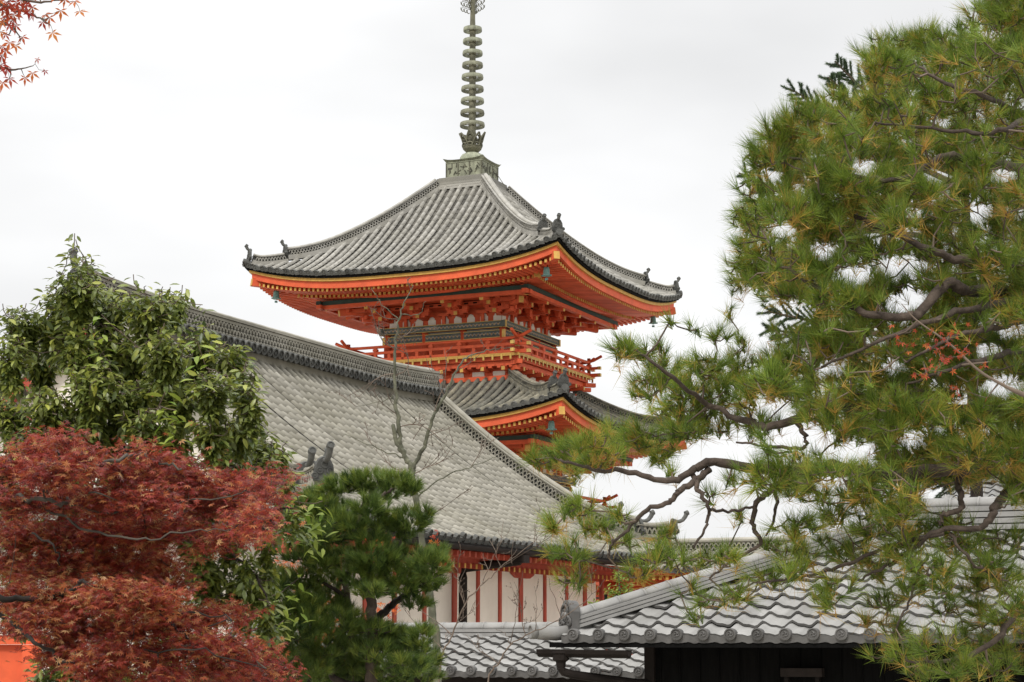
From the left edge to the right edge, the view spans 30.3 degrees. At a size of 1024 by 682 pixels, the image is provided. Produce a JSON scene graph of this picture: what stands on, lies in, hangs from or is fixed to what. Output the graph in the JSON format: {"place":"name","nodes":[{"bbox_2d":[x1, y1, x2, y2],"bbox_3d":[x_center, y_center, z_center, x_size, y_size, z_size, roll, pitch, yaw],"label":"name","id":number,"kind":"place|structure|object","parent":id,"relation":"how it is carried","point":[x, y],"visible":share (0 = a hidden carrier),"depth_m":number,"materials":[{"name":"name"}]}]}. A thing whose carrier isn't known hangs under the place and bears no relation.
{"place":"outdoors","nodes":[
{"label":"outdoors","id":0,"kind":"place"},
{"bbox_2d":[0,0,1023,538],"label":"sky","id":1,"kind":"structure","parent":0,"point":[171,138],"materials":[{"name":"white"}]},
{"bbox_2d":[941,464,1007,497],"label":"tiled house","id":2,"kind":"structure","parent":0,"point":[989,488],"depth_m":28.54,"materials":[{"name":"grey tile"}]},
{"bbox_3d":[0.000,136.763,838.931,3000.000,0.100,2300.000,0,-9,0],"label":"ground","id":3,"kind":"structure","parent":0,"visible":0},
{"bbox_2d":[0,635,46,681],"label":"vermilion fence","id":4,"kind":"object","parent":3,"relation":"on","point":[13,669],"visible":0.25,"depth_m":16.26,"materials":[{"name":"paint"}]},
{"bbox_2d":[0,0,86,92],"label":"maple tree","id":5,"kind":"object","parent":3,"relation":"on","point":[13,8],"visible":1,"depth_m":10.90,"materials":[{"name":"red plant"}]},
{"bbox_2d":[0,417,323,681],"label":"red maple","id":6,"kind":"object","parent":3,"relation":"on","point":[62,461],"visible":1,"depth_m":10.78,"materials":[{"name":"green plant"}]},
{"bbox_2d":[0,233,335,681],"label":"evergreen tree","id":7,"kind":"object","parent":3,"relation":"on","point":[161,388],"visible":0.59,"depth_m":12.30,"materials":[{"name":"green plant"}]},
{"bbox_2d":[0,247,688,679],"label":"temple hall","id":8,"kind":"structure","parent":3,"relation":"on","point":[312,421],"depth_m":38.27,"materials":[{"name":"tile"}]},
{"bbox_2d":[255,462,455,681],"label":"clipped pine","id":9,"kind":"object","parent":3,"relation":"on","point":[393,643],"visible":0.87,"depth_m":13.75,"materials":[{"name":"green plant"}]},
{"bbox_2d":[274,529,439,659],"bbox_3d":[-1.317,3.462,15.175,1.480,4.137,0.542,-2,-9,15],"label":"orange maple","id":10,"kind":"object","parent":3,"relation":"on","point":[392,611],"visible":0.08,"depth_m":15.43,"materials":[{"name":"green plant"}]},
{"bbox_2d":[175,622,643,681],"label":"roofed wall","id":11,"kind":"structure","parent":3,"relation":"on","point":[522,661],"depth_m":22.77,"materials":[{"name":"grey tile"}]},
{"bbox_2d":[326,276,511,681],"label":"bare tree","id":12,"kind":"object","parent":3,"relation":"on","point":[410,463],"visible":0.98,"depth_m":18.07,"materials":[{"name":"grey plant"}]},
{"bbox_2d":[242,0,691,599],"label":"pagoda","id":13,"kind":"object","parent":3,"relation":"on","point":[470,246],"visible":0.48,"depth_m":58.23,"materials":[{"name":"tile"}]},
{"bbox_2d":[271,290,280,302],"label":"wind bell","id":14,"kind":"object","parent":13,"relation":"hanging from","point":[275,295],"visible":1,"depth_m":58.58,"materials":[{"name":"green metal"}]},
{"bbox_2d":[541,266,551,279],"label":"wind bell","id":15,"kind":"object","parent":13,"relation":"hanging from","point":[546,272],"visible":1,"depth_m":54.91,"materials":[{"name":"green metal"}]},
{"bbox_2d":[546,420,556,433],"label":"wind bell","id":16,"kind":"object","parent":13,"relation":"hanging from","point":[551,425],"visible":1,"depth_m":53.88,"materials":[{"name":"green metal"}]},
{"bbox_2d":[649,316,657,326],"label":"wind bell","id":17,"kind":"object","parent":13,"relation":"hanging from","point":[652,319],"visible":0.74,"depth_m":63.14,"materials":[{"name":"green metal"}]},
{"bbox_2d":[397,498,568,681],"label":"bare sapling","id":18,"kind":"object","parent":3,"relation":"on","point":[457,622],"visible":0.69,"depth_m":17.07,"materials":[{"name":"grey plant"}]},
{"bbox_2d":[465,553,604,681],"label":"leafless shrub","id":19,"kind":"object","parent":3,"relation":"on","point":[510,643],"visible":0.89,"depth_m":16.59,"materials":[{"name":"grey plant"}]},
{"bbox_2d":[587,570,635,664],"bbox_3d":[1.247,4.846,23.506,0.650,4.026,0.324,1,-9,-7],"label":"green shrub","id":20,"kind":"object","parent":3,"relation":"on","point":[612,591],"visible":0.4,"depth_m":23.81,"materials":[{"name":"green plant"}]},
{"bbox_2d":[596,535,879,654],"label":"vermilion corridor","id":21,"kind":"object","parent":3,"relation":"on","point":[674,571],"visible":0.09,"depth_m":46.74,"materials":[{"name":"tile"}]},
{"bbox_2d":[513,0,1023,681],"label":"pine tree","id":22,"kind":"object","parent":3,"relation":"on","point":[883,408],"visible":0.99,"depth_m":7.88,"materials":[{"name":"green plant"}]},
{"bbox_2d":[528,496,1023,681],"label":"storehouse","id":23,"kind":"structure","parent":3,"relation":"on","point":[784,638],"depth_m":18.22,"materials":[{"name":"grey tile"}]},
{"bbox_2d":[735,44,982,497],"bbox_3d":[4.736,1.406,25.514,3.341,11.452,0.909,0,-9,0],"label":"fir tree","id":24,"kind":"object","parent":3,"relation":"on","point":[843,65],"visible":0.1,"depth_m":26.00,"materials":[{"name":"green plant"}]},
{"bbox_2d":[888,304,1023,398],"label":"slender maple","id":25,"kind":"object","parent":3,"relation":"on","point":[1009,388],"visible":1,"depth_m":6.66,"materials":[{"name":"orange plant"}]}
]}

